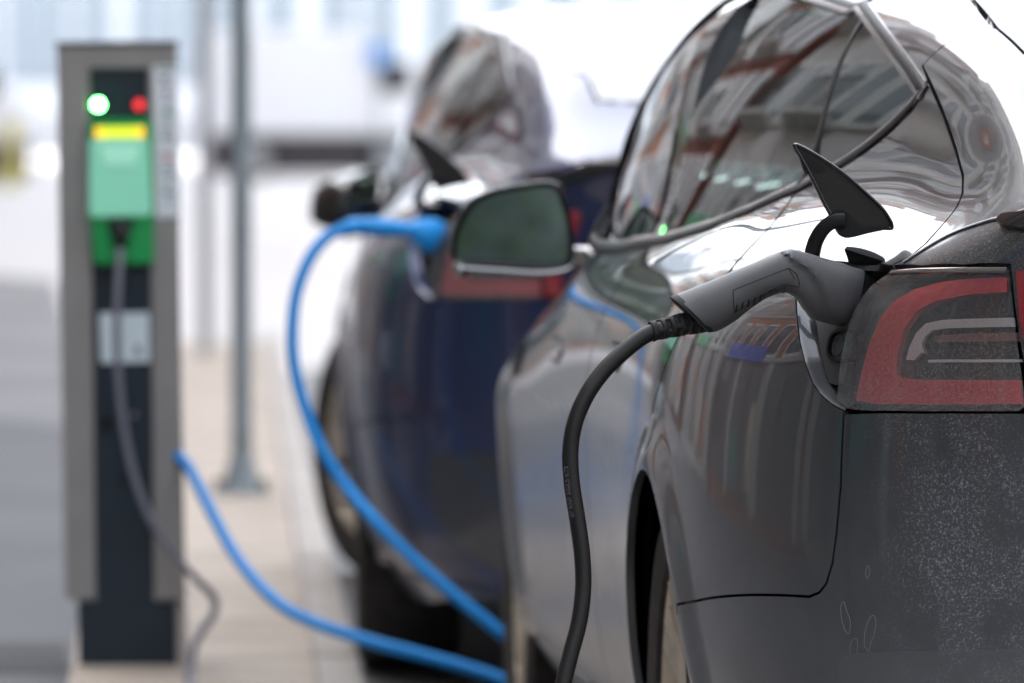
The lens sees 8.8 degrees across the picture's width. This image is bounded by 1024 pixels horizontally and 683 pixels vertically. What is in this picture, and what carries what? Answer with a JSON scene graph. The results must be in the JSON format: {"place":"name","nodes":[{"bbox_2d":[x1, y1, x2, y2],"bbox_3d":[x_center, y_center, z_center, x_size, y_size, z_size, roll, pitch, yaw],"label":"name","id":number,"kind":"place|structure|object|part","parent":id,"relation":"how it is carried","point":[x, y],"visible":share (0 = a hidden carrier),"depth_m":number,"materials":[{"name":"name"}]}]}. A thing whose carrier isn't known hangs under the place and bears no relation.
{"place":"outdoors","nodes":[
{"label":"outdoors","id":0,"kind":"place"},
{"bbox_2d":[0,276,61,424],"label":"salted lot","id":1,"kind":"structure","parent":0,"point":[30,357],"depth_m":32.74,"materials":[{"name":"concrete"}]},
{"bbox_2d":[0,418,77,682],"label":"lot asphalt","id":2,"kind":"structure","parent":0,"point":[36,606],"depth_m":18.36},
{"bbox_2d":[0,642,67,670],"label":"gutter","id":3,"kind":"object","parent":2,"relation":"on","point":[32,656],"visible":1,"depth_m":14.59,"materials":[{"name":"grey concrete"}]},
{"bbox_2d":[0,154,385,681],"bbox_3d":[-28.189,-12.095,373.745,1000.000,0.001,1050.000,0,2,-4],"label":"ground","id":4,"kind":"structure","parent":0,"point":[287,232],"depth_m":55.22,"materials":[{"name":"concrete"}]},
{"bbox_2d":[1,119,21,187],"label":"bollard","id":5,"kind":"object","parent":4,"relation":"on","point":[11,178],"visible":1,"depth_m":97.59,"materials":[{"name":"yellow paint"}]},
{"bbox_2d":[0,81,32,177],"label":"van","id":6,"kind":"object","parent":4,"relation":"on","point":[14,106],"visible":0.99,"depth_m":102.85,"materials":[{"name":"white paint"}]},
{"bbox_2d":[195,31,417,179],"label":"van","id":7,"kind":"object","parent":4,"relation":"on","point":[314,102],"visible":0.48,"depth_m":107.05,"materials":[{"name":"white paint"}]},
{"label":"rear window","id":8,"kind":"part","parent":7,"relation":"part of","materials":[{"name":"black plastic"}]},
{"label":"side window","id":9,"kind":"part","parent":7,"relation":"part of","materials":[{"name":"grey glass"}]},
{"bbox_2d":[370,44,387,179],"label":"signpost","id":10,"kind":"object","parent":4,"relation":"on","point":[378,55],"visible":0.94,"depth_m":106.86,"materials":[{"name":"metal"}]},
{"bbox_2d":[68,336,362,682],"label":"pavement","id":11,"kind":"structure","parent":0,"point":[252,635],"depth_m":17.99,"materials":[{"name":"beige concrete"}]},
{"bbox_2d":[56,41,188,664],"bbox_3d":[-0.841,0.034,14.374,0.284,1.366,0.217,0,2,-4],"label":"charging post","id":12,"kind":"object","parent":11,"relation":"on","point":[118,157],"visible":0.99,"depth_m":14.32,"materials":[{"name":"grey metal"}]},
{"bbox_2d":[113,217,219,682],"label":"charging cable","id":13,"kind":"object","parent":12,"relation":"attached to","point":[121,228],"visible":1,"depth_m":14.23,"materials":[{"name":"grey plastic"}]},
{"bbox_2d":[173,217,505,682],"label":"charging cable","id":14,"kind":"object","parent":12,"relation":"attached to","point":[427,235],"visible":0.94,"depth_m":13.48,"materials":[{"name":"blue plastic"}]},
{"bbox_2d":[198,0,212,353],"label":"street pole","id":15,"kind":"object","parent":11,"relation":"on","point":[205,176],"visible":1,"depth_m":31.96,"materials":[{"name":"grey metal"}]},
{"bbox_2d":[213,0,269,494],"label":"street pole","id":16,"kind":"object","parent":11,"relation":"on","point":[241,477],"visible":0.91,"depth_m":20.62,"materials":[{"name":"metal"}]},
{"bbox_2d":[0,0,722,153],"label":"white building","id":17,"kind":"structure","parent":0,"point":[415,32],"depth_m":164.59,"materials":[{"name":"grey"}]},
{"bbox_2d":[4,0,44,84],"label":"window","id":18,"kind":"structure","parent":17,"relation":"in","point":[20,25],"depth_m":164.31,"materials":[{"name":"blue"}]},
{"bbox_2d":[31,0,70,84],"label":"window","id":19,"kind":"structure","parent":17,"relation":"in","point":[55,21],"depth_m":164.35,"materials":[{"name":"blue"}]},
{"bbox_2d":[74,0,114,41],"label":"window","id":20,"kind":"structure","parent":17,"relation":"in","point":[94,20],"depth_m":164.43,"materials":[{"name":"grey glass"}]},
{"bbox_2d":[126,0,165,40],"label":"window","id":21,"kind":"structure","parent":17,"relation":"in","point":[145,19],"depth_m":164.51,"materials":[{"name":"grey glass"}]},
{"bbox_2d":[167,0,197,84],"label":"window","id":22,"kind":"structure","parent":17,"relation":"in","point":[182,15],"depth_m":164.59,"materials":[{"name":"blue"}]},
{"bbox_2d":[213,0,230,30],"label":"window","id":23,"kind":"structure","parent":17,"relation":"in","point":[221,8],"depth_m":164.67,"materials":[{"name":"grey glass"}]},
{"bbox_2d":[259,0,299,30],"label":"window","id":24,"kind":"structure","parent":17,"relation":"in","point":[274,15],"depth_m":164.75,"materials":[{"name":"grey glass"}]},
{"bbox_2d":[316,0,355,32],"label":"window","id":25,"kind":"structure","parent":17,"relation":"in","point":[331,15],"depth_m":164.87,"materials":[{"name":"grey glass"}]},
{"bbox_2d":[362,0,401,61],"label":"window","id":26,"kind":"structure","parent":17,"relation":"in","point":[381,19],"depth_m":164.95,"materials":[{"name":"grey glass"}]},
{"bbox_2d":[420,0,460,70],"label":"window","id":27,"kind":"structure","parent":17,"relation":"in","point":[438,18],"depth_m":165.08,"materials":[{"name":"grey glass"}]},
{"bbox_2d":[482,0,521,18],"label":"window","id":28,"kind":"structure","parent":17,"relation":"in","point":[490,8],"depth_m":165.16,"materials":[{"name":"grey glass"}]},
{"bbox_2d":[543,0,582,7],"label":"window","id":29,"kind":"structure","parent":17,"relation":"in","point":[546,3],"depth_m":165.28,"materials":[{"name":"grey glass"}]},
{"bbox_2d":[604,0,643,3],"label":"window","id":30,"kind":"structure","parent":17,"relation":"in","point":[605,1],"depth_m":165.40,"materials":[{"name":"grey glass"}]},
{"bbox_2d":[660,0,699,1],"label":"window","id":31,"kind":"structure","parent":17,"relation":"in","point":[660,0],"depth_m":165.48,"materials":[{"name":"grey"}]},
{"bbox_2d":[289,368,504,682],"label":"road","id":32,"kind":"structure","parent":0,"point":[481,645],"depth_m":15.13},
{"bbox_2d":[310,1,789,668],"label":"car","id":33,"kind":"object","parent":32,"relation":"on","point":[422,349],"visible":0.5,"depth_m":13.81,"materials":[{"name":"blue"}]},
{"bbox_3d":[-0.352,0.011,16.079,0.115,0.724,1.417,0,2,-1],"label":"front door","id":34,"kind":"part","parent":33,"relation":"part of","materials":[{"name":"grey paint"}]},
{"bbox_3d":[-0.268,0.007,14.875,0.231,0.826,1.426,0,2,-1],"label":"rear door","id":35,"kind":"part","parent":33,"relation":"part of","materials":[{"name":"blue paint"}]},
{"bbox_3d":[-0.216,-0.533,15.911,0.199,0.425,0.989,0,2,-1],"label":"door window","id":36,"kind":"part","parent":33,"relation":"part of","materials":[{"name":"grey glass"}]},
{"bbox_3d":[-0.146,-0.511,14.915,0.192,0.400,0.992,0,2,-7],"label":"door window","id":37,"kind":"part","parent":33,"relation":"part of","materials":[{"name":"grey glass"}]},
{"bbox_3d":[-0.063,-0.519,14.365,0.121,0.249,0.551,0,2,-4],"label":"quarter window","id":38,"kind":"part","parent":33,"relation":"part of","materials":[{"name":"grey glass"}]},
{"bbox_3d":[0.585,-0.613,14.201,0.962,0.219,1.022,0,2,-1],"label":"rear window","id":39,"kind":"part","parent":33,"relation":"part of","materials":[{"name":"white glass"}]},
{"bbox_2d":[451,0,1023,682],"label":"car","id":40,"kind":"object","parent":32,"relation":"on","point":[781,488],"visible":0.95,"depth_m":9.07,"materials":[{"name":"grey paint"}]},
{"bbox_3d":[0.118,0.187,11.151,0.115,0.724,1.417,0,2,-4],"label":"front door","id":41,"kind":"part","parent":40,"relation":"part of","materials":[{"name":"grey paint"}]},
{"bbox_3d":[0.262,-0.357,10.989,0.199,0.425,0.989,0,2,-4],"label":"door window","id":42,"kind":"part","parent":40,"relation":"part of","materials":[{"name":"grey glass"}]},
{"bbox_3d":[0.264,0.183,9.953,0.231,0.826,1.426,0,2,-4],"label":"rear door","id":43,"kind":"part","parent":40,"relation":"part of","materials":[{"name":"grey paint"}]},
{"bbox_2d":[555,249,879,682],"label":"charging cable","id":44,"kind":"object","parent":40,"relation":"attached to","point":[822,289],"visible":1,"depth_m":8.62,"materials":[{"name":"grey plastic"}]},
{"bbox_3d":[0.382,-0.336,9.999,0.192,0.400,0.992,0,2,-9],"label":"door window","id":45,"kind":"part","parent":40,"relation":"part of","materials":[{"name":"grey glass"}]},
{"bbox_3d":[1.148,-0.439,9.323,0.962,0.219,1.022,0,2,-4],"label":"rear window","id":46,"kind":"part","parent":40,"relation":"part of","materials":[{"name":"glass"}]}
]}

